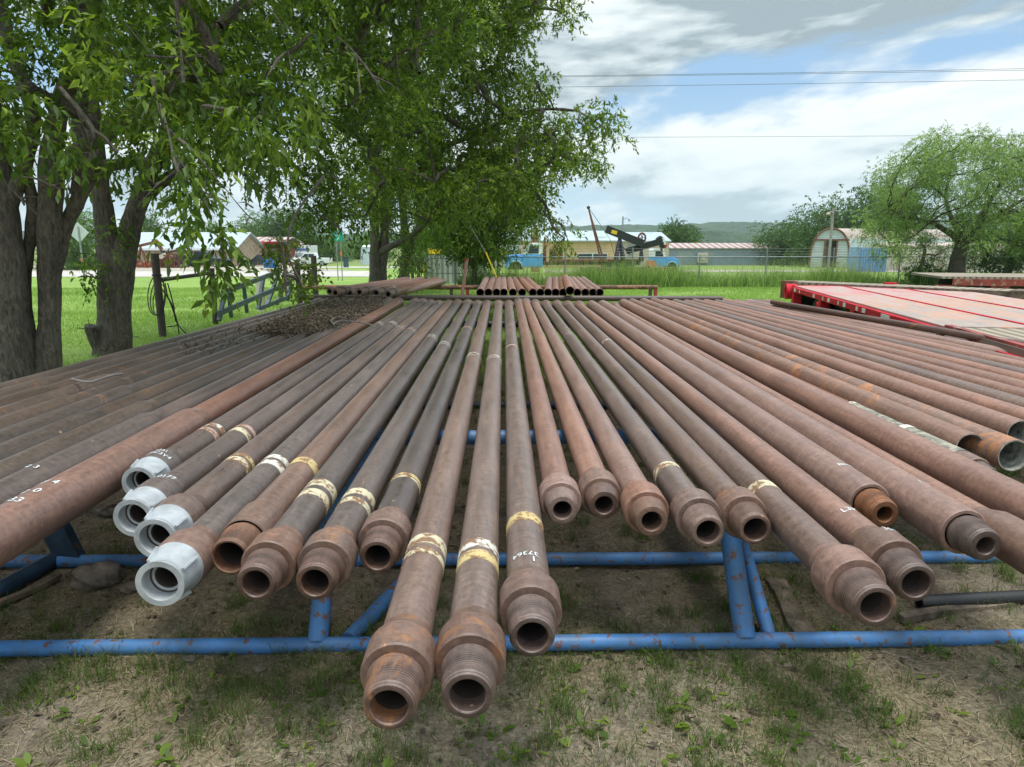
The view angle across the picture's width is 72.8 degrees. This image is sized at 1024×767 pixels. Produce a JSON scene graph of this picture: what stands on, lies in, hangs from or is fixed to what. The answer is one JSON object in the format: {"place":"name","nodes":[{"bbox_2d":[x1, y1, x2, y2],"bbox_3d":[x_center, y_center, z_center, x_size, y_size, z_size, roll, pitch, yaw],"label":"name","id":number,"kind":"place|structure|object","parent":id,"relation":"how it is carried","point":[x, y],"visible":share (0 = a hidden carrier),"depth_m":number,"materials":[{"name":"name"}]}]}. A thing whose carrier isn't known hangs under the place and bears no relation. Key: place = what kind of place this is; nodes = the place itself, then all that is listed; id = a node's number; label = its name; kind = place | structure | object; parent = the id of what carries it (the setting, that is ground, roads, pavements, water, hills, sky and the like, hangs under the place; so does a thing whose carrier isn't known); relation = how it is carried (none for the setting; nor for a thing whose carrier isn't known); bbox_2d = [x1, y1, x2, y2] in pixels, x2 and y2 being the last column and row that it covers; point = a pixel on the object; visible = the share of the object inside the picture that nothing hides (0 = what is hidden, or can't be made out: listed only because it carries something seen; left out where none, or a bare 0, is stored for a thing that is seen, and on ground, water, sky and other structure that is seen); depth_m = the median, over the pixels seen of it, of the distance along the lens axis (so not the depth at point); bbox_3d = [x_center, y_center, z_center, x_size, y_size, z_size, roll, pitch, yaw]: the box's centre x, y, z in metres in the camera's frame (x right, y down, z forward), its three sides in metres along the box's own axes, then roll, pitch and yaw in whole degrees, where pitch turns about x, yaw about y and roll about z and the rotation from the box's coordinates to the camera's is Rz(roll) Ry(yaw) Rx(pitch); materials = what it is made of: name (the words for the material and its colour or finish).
{"place":"outdoors","nodes":[
{"label":"outdoors","id":0,"kind":"place"},
{"bbox_2d":[32,265,350,270],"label":"forecourt","id":1,"kind":"structure","parent":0,"point":[242,268],"depth_m":72.47,"materials":[{"name":"grey concrete"}]},
{"bbox_2d":[137,232,264,265],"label":"house","id":2,"kind":"structure","parent":1,"relation":"on","point":[249,245],"depth_m":97.24,"materials":[{"name":"beige stone"}]},
{"bbox_2d":[32,271,368,276],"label":"gravel drive","id":3,"kind":"structure","parent":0,"point":[244,274],"depth_m":54.85,"materials":[{"name":"grey gravel"}]},
{"bbox_2d":[32,286,790,384],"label":"lawn grass","id":4,"kind":"structure","parent":0,"point":[237,315],"depth_m":18.19,"materials":[{"name":"green plant"}]},
{"bbox_2d":[0,244,1023,766],"bbox_3d":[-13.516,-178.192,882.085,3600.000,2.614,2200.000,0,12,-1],"label":"ground","id":5,"kind":"structure","parent":0,"point":[610,582],"depth_m":2.63,"materials":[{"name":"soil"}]},
{"bbox_2d":[0,572,61,606],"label":"board","id":6,"kind":"object","parent":5,"relation":"on","point":[50,579],"visible":0.98,"depth_m":3.19,"materials":[{"name":"brown wood"}]},
{"bbox_2d":[33,207,96,269],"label":"pale tree","id":7,"kind":"object","parent":5,"relation":"on","point":[87,249],"visible":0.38,"depth_m":70.32,"materials":[{"name":"green plant"}]},
{"bbox_2d":[70,560,125,590],"bbox_3d":[-1.966,0.915,3.295,0.226,0.144,0.186,0,12,-1],"label":"rock","id":8,"kind":"object","parent":5,"relation":"on","point":[98,575],"visible":0.92,"depth_m":3.24,"materials":[{"name":"stone"}]},
{"bbox_2d":[150,253,218,336],"bbox_3d":[-5.795,-1.647,12.450,0.182,1.380,1.999,1,12,4],"label":"post frame","id":9,"kind":"object","parent":5,"relation":"on","point":[158,280],"visible":0.84,"depth_m":11.54,"materials":[{"name":"brown wood"}]},
{"bbox_2d":[147,277,186,334],"bbox_3d":[-5.692,-1.205,11.605,0.738,1.212,0.235,0,12,-1],"label":"cable coil","id":10,"kind":"object","parent":9,"relation":"hanging from","point":[170,302],"visible":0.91,"depth_m":11.58,"materials":[{"name":"black rubber"}]},
{"bbox_2d":[0,0,406,382],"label":"hackberry tree","id":11,"kind":"object","parent":5,"relation":"on","point":[27,348],"visible":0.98,"depth_m":5.62,"materials":[{"name":"green plant"}]},
{"bbox_2d":[257,175,333,318],"bbox_3d":[-1.974,-1.189,6.117,0.589,1.240,0.771,-11,16,-44],"label":"hanging sprig","id":12,"kind":"object","parent":11,"relation":"hanging from","point":[301,289],"visible":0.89,"depth_m":6.08,"materials":[{"name":"green plant"}]},
{"bbox_2d":[216,269,292,321],"bbox_3d":[-5.486,-1.968,14.907,0.202,0.854,4.237,0,12,1],"label":"steel frame","id":13,"kind":"object","parent":5,"relation":"on","point":[244,302],"visible":0.66,"depth_m":14.76,"materials":[{"name":"grey metal"}]},
{"bbox_2d":[48,0,522,356],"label":"hackberry tree","id":14,"kind":"object","parent":5,"relation":"on","point":[117,256],"visible":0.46,"depth_m":9.70,"materials":[{"name":"green plant"}]},
{"bbox_2d":[250,203,335,257],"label":"dark tree","id":15,"kind":"object","parent":5,"relation":"on","point":[272,229],"visible":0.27,"depth_m":128.41,"materials":[{"name":"green plant"}]},
{"bbox_2d":[314,234,360,261],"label":"pale tree","id":16,"kind":"object","parent":5,"relation":"on","point":[333,253],"visible":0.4,"depth_m":145.52,"materials":[{"name":"green plant"}]},
{"bbox_2d":[357,129,462,292],"bbox_3d":[-3.955,-6.201,25.299,4.694,6.024,4.157,0,12,-1],"label":"slender tree","id":17,"kind":"object","parent":5,"relation":"on","point":[404,262],"visible":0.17,"depth_m":24.96,"materials":[{"name":"green plant"}]},
{"bbox_2d":[424,252,483,283],"bbox_3d":[-2.734,-5.631,33.971,0.110,1.582,4.113,10,15,40],"label":"sheet fence","id":18,"kind":"object","parent":5,"relation":"on","point":[444,268],"visible":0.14,"depth_m":33.32,"materials":[{"name":"metal"}]},
{"bbox_2d":[309,0,638,294],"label":"leaning tree","id":19,"kind":"object","parent":5,"relation":"on","point":[492,170],"visible":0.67,"depth_m":16.63,"materials":[{"name":"green plant"}]},
{"bbox_2d":[305,285,657,314],"bbox_3d":[-0.686,-1.901,15.833,8.002,0.688,0.100,0,12,-1],"label":"rail rack","id":20,"kind":"object","parent":5,"relation":"on","point":[468,287],"visible":0.38,"depth_m":15.76,"materials":[{"name":"brown metal"}]},
{"bbox_2d":[409,163,556,284],"bbox_3d":[-1.274,-6.561,29.678,6.530,6.050,6.185,0,12,-1],"label":"round small tree","id":21,"kind":"object","parent":5,"relation":"on","point":[495,250],"visible":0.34,"depth_m":28.22,"materials":[{"name":"green plant"}]},
{"bbox_2d":[298,295,722,301],"bbox_3d":[-0.069,-1.223,12.194,7.405,0.650,0.482,0,12,-1],"label":"rail rack","id":22,"kind":"object","parent":5,"relation":"on","point":[514,297],"visible":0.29,"depth_m":12.09,"materials":[{"name":"brown metal"}]},
{"bbox_2d":[0,321,1023,656],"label":"pipe rack","id":23,"kind":"object","parent":5,"relation":"on","point":[738,559],"visible":0.29,"depth_m":2.76,"materials":[{"name":"blue metal"}]},
{"bbox_2d":[0,298,322,388],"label":"drill pipe","id":24,"kind":"object","parent":23,"relation":"on","point":[70,367],"visible":0.33,"depth_m":5.94,"materials":[{"name":"metal"}]},
{"bbox_2d":[0,298,327,396],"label":"drill pipe","id":25,"kind":"object","parent":23,"relation":"on","point":[42,381],"visible":0.25,"depth_m":5.46,"materials":[{"name":"metal"}]},
{"bbox_2d":[0,298,338,406],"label":"drill pipe","id":26,"kind":"object","parent":23,"relation":"on","point":[20,395],"visible":0.3,"depth_m":5.18,"materials":[{"name":"metal"}]},
{"bbox_2d":[0,298,346,416],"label":"drill pipe","id":27,"kind":"object","parent":23,"relation":"on","point":[74,388],"visible":0.21,"depth_m":4.69,"materials":[{"name":"metal"}]},
{"bbox_2d":[0,298,356,428],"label":"drill pipe","id":28,"kind":"object","parent":23,"relation":"on","point":[16,417],"visible":0.28,"depth_m":4.53,"materials":[{"name":"metal"}]},
{"bbox_2d":[0,298,365,442],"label":"drill pipe","id":29,"kind":"object","parent":23,"relation":"on","point":[55,415],"visible":0.3,"depth_m":4.24,"materials":[{"name":"metal"}]},
{"bbox_2d":[0,297,374,459],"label":"drill pipe","id":30,"kind":"object","parent":23,"relation":"on","point":[15,445],"visible":0.36,"depth_m":4.03,"materials":[{"name":"metal"}]},
{"bbox_2d":[174,295,385,355],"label":"leaf litter","id":31,"kind":"object","parent":30,"relation":"on","point":[290,326],"visible":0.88,"depth_m":8.12,"materials":[{"name":"brown plant"}]},
{"bbox_2d":[0,298,383,478],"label":"drill pipe","id":32,"kind":"object","parent":23,"relation":"on","point":[14,463],"visible":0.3,"depth_m":3.73,"materials":[{"name":"metal"}]},
{"bbox_2d":[0,297,392,503],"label":"drill pipe","id":33,"kind":"object","parent":23,"relation":"on","point":[15,484],"visible":0.66,"depth_m":3.46,"materials":[{"name":"metal"}]},
{"bbox_2d":[0,297,403,566],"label":"drill pipe","id":34,"kind":"object","parent":23,"relation":"on","point":[33,516],"visible":0.93,"depth_m":2.97,"materials":[{"name":"brown metal"}]},
{"bbox_2d":[113,298,426,536],"bbox_3d":[-1.420,-0.406,6.950,0.174,0.174,8.970,0,12,0],"label":"drill pipe","id":35,"kind":"object","parent":23,"relation":"on","point":[134,507],"visible":0.68,"depth_m":3.27,"materials":[{"name":"metal"}]},
{"bbox_2d":[122,298,419,492],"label":"drill pipe","id":36,"kind":"object","parent":23,"relation":"on","point":[157,462],"visible":0.73,"depth_m":3.72,"materials":[{"name":"metal"}]},
{"bbox_2d":[134,299,434,556],"bbox_3d":[-1.263,-0.371,6.778,0.174,0.174,8.984,0,12,-1],"label":"drill pipe","id":37,"kind":"object","parent":23,"relation":"on","point":[167,517],"visible":0.72,"depth_m":3.04,"materials":[{"name":"brown metal"}]},
{"bbox_2d":[135,300,442,605],"bbox_3d":[-1.104,-0.322,6.542,0.174,0.174,9.137,0,12,-1],"label":"drill pipe","id":38,"kind":"object","parent":23,"relation":"on","point":[179,565],"visible":0.85,"depth_m":2.47,"materials":[{"name":"metal"}]},
{"bbox_2d":[212,299,452,573],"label":"drill pipe","id":39,"kind":"object","parent":23,"relation":"on","point":[268,507],"visible":0.74,"depth_m":2.92,"materials":[{"name":"brown metal"}]},
{"bbox_2d":[237,299,462,600],"bbox_3d":[-0.818,-0.339,6.622,0.174,0.174,9.302,0,12,-1],"label":"drill pipe","id":40,"kind":"object","parent":23,"relation":"on","point":[269,568],"visible":0.97,"depth_m":2.64,"materials":[{"name":"metal"}]},
{"bbox_2d":[296,299,472,599],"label":"drill pipe","id":41,"kind":"object","parent":23,"relation":"on","point":[327,558],"visible":0.95,"depth_m":2.63,"materials":[{"name":"metal"}]},
{"bbox_2d":[358,300,481,572],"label":"drill pipe","id":42,"kind":"object","parent":23,"relation":"on","point":[385,534],"visible":0.99,"depth_m":2.81,"materials":[{"name":"metal"}]},
{"bbox_2d":[360,300,491,729],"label":"drill pipe","id":43,"kind":"object","parent":23,"relation":"on","point":[397,671],"visible":1,"depth_m":1.91,"materials":[{"name":"brown metal"}]},
{"bbox_2d":[435,300,505,717],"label":"drill pipe","id":44,"kind":"object","parent":23,"relation":"on","point":[470,661],"visible":1,"depth_m":1.95,"materials":[{"name":"brown metal"}]},
{"bbox_2d":[499,300,561,656],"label":"drill pipe","id":45,"kind":"object","parent":23,"relation":"on","point":[530,611],"visible":1,"depth_m":2.23,"materials":[{"name":"brown metal"}]},
{"bbox_2d":[513,298,581,523],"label":"drill pipe","id":46,"kind":"object","parent":23,"relation":"on","point":[560,499],"visible":0.98,"depth_m":3.25,"materials":[{"name":"red metal"}]},
{"bbox_2d":[522,298,620,518],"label":"drill pipe","id":47,"kind":"object","parent":23,"relation":"on","point":[599,489],"visible":0.96,"depth_m":3.34,"materials":[{"name":"red metal"}]},
{"bbox_2d":[530,299,668,535],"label":"drill pipe","id":48,"kind":"object","parent":23,"relation":"on","point":[644,505],"visible":0.97,"depth_m":3.16,"materials":[{"name":"red metal"}]},
{"bbox_2d":[541,300,723,546],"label":"drill pipe","id":49,"kind":"object","parent":23,"relation":"on","point":[695,514],"visible":1,"depth_m":3.06,"materials":[{"name":"brown metal"}]},
{"bbox_2d":[552,300,770,543],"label":"drill pipe","id":50,"kind":"object","parent":23,"relation":"on","point":[744,515],"visible":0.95,"depth_m":3.15,"materials":[{"name":"brown metal"}]},
{"bbox_2d":[563,300,896,625],"bbox_3d":[0.942,-0.293,6.398,0.184,0.184,9.112,0,12,-1],"label":"drill pipe","id":51,"kind":"object","parent":23,"relation":"on","point":[848,579],"visible":0.97,"depth_m":2.36,"materials":[{"name":"brown metal"}]},
{"bbox_2d":[586,300,898,526],"bbox_3d":[1.324,-0.374,6.789,0.164,0.165,8.572,0,12,-1],"label":"drill pipe","id":52,"kind":"object","parent":23,"relation":"on","point":[865,496],"visible":0.83,"depth_m":3.42,"materials":[{"name":"red metal"}]},
{"bbox_2d":[574,300,934,600],"bbox_3d":[1.123,-0.307,6.463,0.180,0.181,8.979,0,12,-1],"label":"drill pipe","id":53,"kind":"object","parent":23,"relation":"on","point":[895,556],"visible":0.86,"depth_m":2.71,"materials":[{"name":"red metal"}]},
{"bbox_2d":[598,300,1000,559],"bbox_3d":[1.510,-0.346,6.655,0.168,0.169,8.846,0,12,-1],"label":"drill pipe","id":54,"kind":"object","parent":23,"relation":"on","point":[947,522],"visible":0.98,"depth_m":2.82,"materials":[{"name":"red metal"}]},
{"bbox_2d":[628,298,981,456],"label":"casing pipe","id":55,"kind":"object","parent":23,"relation":"on","point":[936,427],"visible":0.58,"depth_m":4.60,"materials":[{"name":"orange metal"}]},
{"bbox_2d":[610,302,1023,574],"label":"drill pipe","id":56,"kind":"object","parent":23,"relation":"on","point":[1007,527],"visible":0.41,"depth_m":2.82,"materials":[{"name":"red metal"}]},
{"bbox_2d":[618,299,1023,519],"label":"drill pipe","id":57,"kind":"object","parent":23,"relation":"on","point":[989,488],"visible":0.79,"depth_m":3.54,"materials":[{"name":"red metal"}]},
{"bbox_2d":[639,298,1023,471],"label":"casing pipe","id":58,"kind":"object","parent":23,"relation":"on","point":[1005,452],"visible":0.59,"depth_m":3.79,"materials":[{"name":"orange metal"}]},
{"bbox_2d":[650,298,1023,440],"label":"casing pipe","id":59,"kind":"object","parent":23,"relation":"on","point":[1007,424],"visible":0.59,"depth_m":4.71,"materials":[{"name":"red metal"}]},
{"bbox_2d":[663,299,1023,419],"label":"drill pipe","id":60,"kind":"object","parent":23,"relation":"on","point":[1014,410],"visible":0.34,"depth_m":5.08,"materials":[{"name":"red metal"}]},
{"bbox_2d":[672,299,1023,406],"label":"drill pipe","id":61,"kind":"object","parent":23,"relation":"on","point":[989,392],"visible":0.41,"depth_m":5.50,"materials":[{"name":"brown metal"}]},
{"bbox_2d":[684,299,1023,396],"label":"drill pipe","id":62,"kind":"object","parent":23,"relation":"on","point":[1007,388],"visible":0.32,"depth_m":5.74,"materials":[{"name":"red metal"}]},
{"bbox_2d":[691,298,1023,388],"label":"drill pipe","id":63,"kind":"object","parent":23,"relation":"on","point":[1019,383],"visible":0.39,"depth_m":6.13,"materials":[{"name":"red metal"}]},
{"bbox_2d":[704,299,1023,379],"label":"drill pipe","id":64,"kind":"object","parent":23,"relation":"on","point":[1001,371],"visible":0.27,"depth_m":6.30,"materials":[{"name":"red metal"}]},
{"bbox_2d":[714,299,1023,372],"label":"drill pipe","id":65,"kind":"object","parent":23,"relation":"on","point":[975,359],"visible":0.27,"depth_m":6.65,"materials":[{"name":"brown metal"}]},
{"bbox_2d":[740,352,997,471],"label":"drill pipe","id":66,"kind":"object","parent":23,"relation":"on","point":[956,449],"visible":0.14,"depth_m":3.59,"materials":[{"name":"red metal"}]},
{"bbox_2d":[723,299,1023,367],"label":"drill pipe","id":67,"kind":"object","parent":23,"relation":"on","point":[1000,359],"visible":0.33,"depth_m":6.86,"materials":[{"name":"red metal"}]},
{"bbox_2d":[744,299,1007,352],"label":"drill pipe","id":68,"kind":"object","parent":23,"relation":"on","point":[948,339],"visible":0.29,"depth_m":7.47,"materials":[{"name":"red metal"}]},
{"bbox_2d":[735,299,1023,360],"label":"drill pipe","id":69,"kind":"object","parent":23,"relation":"on","point":[942,342],"visible":0.2,"depth_m":7.17,"materials":[{"name":"red metal"}]},
{"bbox_2d":[770,300,1023,342],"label":"pipe","id":70,"kind":"object","parent":23,"relation":"on","point":[940,331],"visible":0.68,"depth_m":7.78,"materials":[{"name":"brown metal"}]},
{"bbox_2d":[0,621,1023,766],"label":"broadleaf weeds","id":71,"kind":"object","parent":5,"relation":"on","point":[27,757],"visible":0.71,"depth_m":2.34,"materials":[{"name":"green plant"}]},
{"bbox_2d":[0,390,1023,766],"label":"fallen leaves","id":72,"kind":"object","parent":5,"relation":"on","point":[350,756],"visible":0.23,"depth_m":2.46,"materials":[{"name":"brown plant"}]},
{"bbox_2d":[0,387,1023,766],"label":"dry straw","id":73,"kind":"object","parent":5,"relation":"on","point":[856,733],"visible":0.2,"depth_m":2.42,"materials":[{"name":"beige plant"}]},
{"bbox_2d":[518,231,617,267],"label":"workshop","id":74,"kind":"structure","parent":5,"relation":"on","point":[583,243],"depth_m":82.67,"materials":[{"name":"beige metal"}]},
{"bbox_2d":[504,237,642,273],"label":"flatbed truck","id":75,"kind":"object","parent":5,"relation":"on","point":[535,262],"visible":0.34,"depth_m":52.24,"materials":[{"name":"blue paint"}]},
{"bbox_2d":[580,225,672,271],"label":"pumpjack","id":76,"kind":"object","parent":5,"relation":"on","point":[640,244],"visible":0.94,"depth_m":50.96,"materials":[{"name":"black paint"}]},
{"bbox_2d":[615,232,670,266],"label":"cream shed","id":77,"kind":"structure","parent":5,"relation":"on","point":[650,236],"depth_m":86.86,"materials":[{"name":"metal"}]},
{"bbox_2d":[657,215,711,242],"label":"round tree","id":78,"kind":"object","parent":5,"relation":"on","point":[678,233],"visible":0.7,"depth_m":135.14,"materials":[{"name":"green plant"}]},
{"bbox_2d":[453,253,977,287],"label":"tall weeds","id":79,"kind":"object","parent":5,"relation":"on","point":[660,277],"visible":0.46,"depth_m":30.50,"materials":[{"name":"green plant"}]},
{"bbox_2d":[669,243,779,264],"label":"barn","id":80,"kind":"structure","parent":5,"relation":"on","point":[711,247],"depth_m":106.78,"materials":[{"name":"metal"}]},
{"bbox_2d":[469,247,1023,285],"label":"chain link fence","id":81,"kind":"object","parent":5,"relation":"on","point":[700,256],"visible":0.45,"depth_m":31.50,"materials":[{"name":"metal"}]},
{"bbox_2d":[746,212,817,265],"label":"tree","id":82,"kind":"object","parent":5,"relation":"on","point":[779,238],"visible":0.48,"depth_m":105.27,"materials":[{"name":"green plant"}]},
{"bbox_2d":[766,576,815,631],"bbox_3d":[1.211,0.973,3.027,0.098,0.032,0.519,1,12,6],"label":"board","id":83,"kind":"object","parent":5,"relation":"on","point":[793,604],"visible":0.86,"depth_m":3.02,"materials":[{"name":"brown wood"}]},
{"bbox_2d":[780,177,937,266],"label":"broad tree","id":84,"kind":"object","parent":5,"relation":"on","point":[839,222],"visible":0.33,"depth_m":90.42,"materials":[{"name":"green plant"}]},
{"bbox_2d":[808,228,961,267],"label":"arched shed","id":85,"kind":"structure","parent":5,"relation":"on","point":[841,241],"depth_m":82.85,"materials":[{"name":"white paint"}]},
{"bbox_2d":[780,280,1023,298],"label":"flat trailer","id":86,"kind":"object","parent":5,"relation":"on","point":[1015,293],"visible":0.42,"depth_m":13.11,"materials":[{"name":"red metal"}]},
{"bbox_2d":[784,282,1023,357],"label":"lowboy trailer","id":87,"kind":"object","parent":5,"relation":"on","point":[991,315],"visible":0.45,"depth_m":9.71,"materials":[{"name":"red metal"}]},
{"bbox_2d":[900,252,947,285],"bbox_3d":[18.538,-4.890,30.899,2.191,1.896,3.088,9,15,38],"label":"bush","id":88,"kind":"object","parent":5,"relation":"on","point":[921,269],"visible":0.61,"depth_m":30.48,"materials":[{"name":"green plant"}]},
{"bbox_2d":[899,229,954,264],"bbox_3d":[21.296,-6.442,35.522,2.666,2.974,3.757,9,14,36],"label":"scrub tree","id":89,"kind":"object","parent":5,"relation":"on","point":[922,245],"visible":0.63,"depth_m":35.60,"materials":[{"name":"green plant"}]},
{"bbox_2d":[847,120,1023,272],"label":"feathery tree","id":90,"kind":"object","parent":5,"relation":"on","point":[932,173],"visible":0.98,"depth_m":28.07,"materials":[{"name":"green plant"}]},
{"bbox_2d":[871,242,1023,270],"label":"cream building","id":91,"kind":"structure","parent":5,"relation":"on","point":[933,249],"depth_m":65.57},
{"bbox_2d":[897,603,1019,623],"bbox_3d":[1.980,0.976,3.011,0.695,0.042,0.047,-3,12,-13],"label":"board","id":92,"kind":"object","parent":5,"relation":"on","point":[923,614],"visible":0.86,"depth_m":2.96,"materials":[{"name":"grey wood"}]},
{"bbox_2d":[911,272,1023,288],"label":"lowboy trailer","id":93,"kind":"object","parent":5,"relation":"on","point":[999,280],"visible":0.39,"depth_m":18.51,"materials":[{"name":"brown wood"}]},
{"bbox_2d":[914,590,1023,608],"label":"ground pipe","id":94,"kind":"object","parent":5,"relation":"on","point":[970,598],"visible":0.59,"depth_m":3.03,"materials":[{"name":"black metal"}]},
{"bbox_2d":[935,215,1023,272],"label":"dark tree","id":95,"kind":"object","parent":5,"relation":"on","point":[1006,263],"visible":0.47,"depth_m":31.74,"materials":[{"name":"green plant"}]},
{"bbox_2d":[0,0,1023,236],"label":"sky","id":96,"kind":"structure","parent":0,"point":[703,157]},
{"bbox_2d":[22,215,1014,243],"bbox_3d":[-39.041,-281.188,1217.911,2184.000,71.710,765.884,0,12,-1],"label":"hills","id":97,"kind":"structure","parent":0,"point":[736,227],"depth_m":1094.84,"materials":[{"name":"green plant"}]},
{"bbox_2d":[689,230,817,242],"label":"hills","id":98,"kind":"structure","parent":0,"point":[714,236],"depth_m":628.05,"materials":[{"name":"green plant"}]},
{"bbox_2d":[544,270,1022,271],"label":"gravel road","id":99,"kind":"structure","parent":0,"point":[756,270],"depth_m":65.83,"materials":[{"name":"grey gravel"}]},
{"bbox_2d":[847,247,886,271],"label":"shipping container","id":100,"kind":"object","parent":99,"relation":"on","point":[861,254],"visible":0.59,"depth_m":60.80,"materials":[{"name":"blue metal"}]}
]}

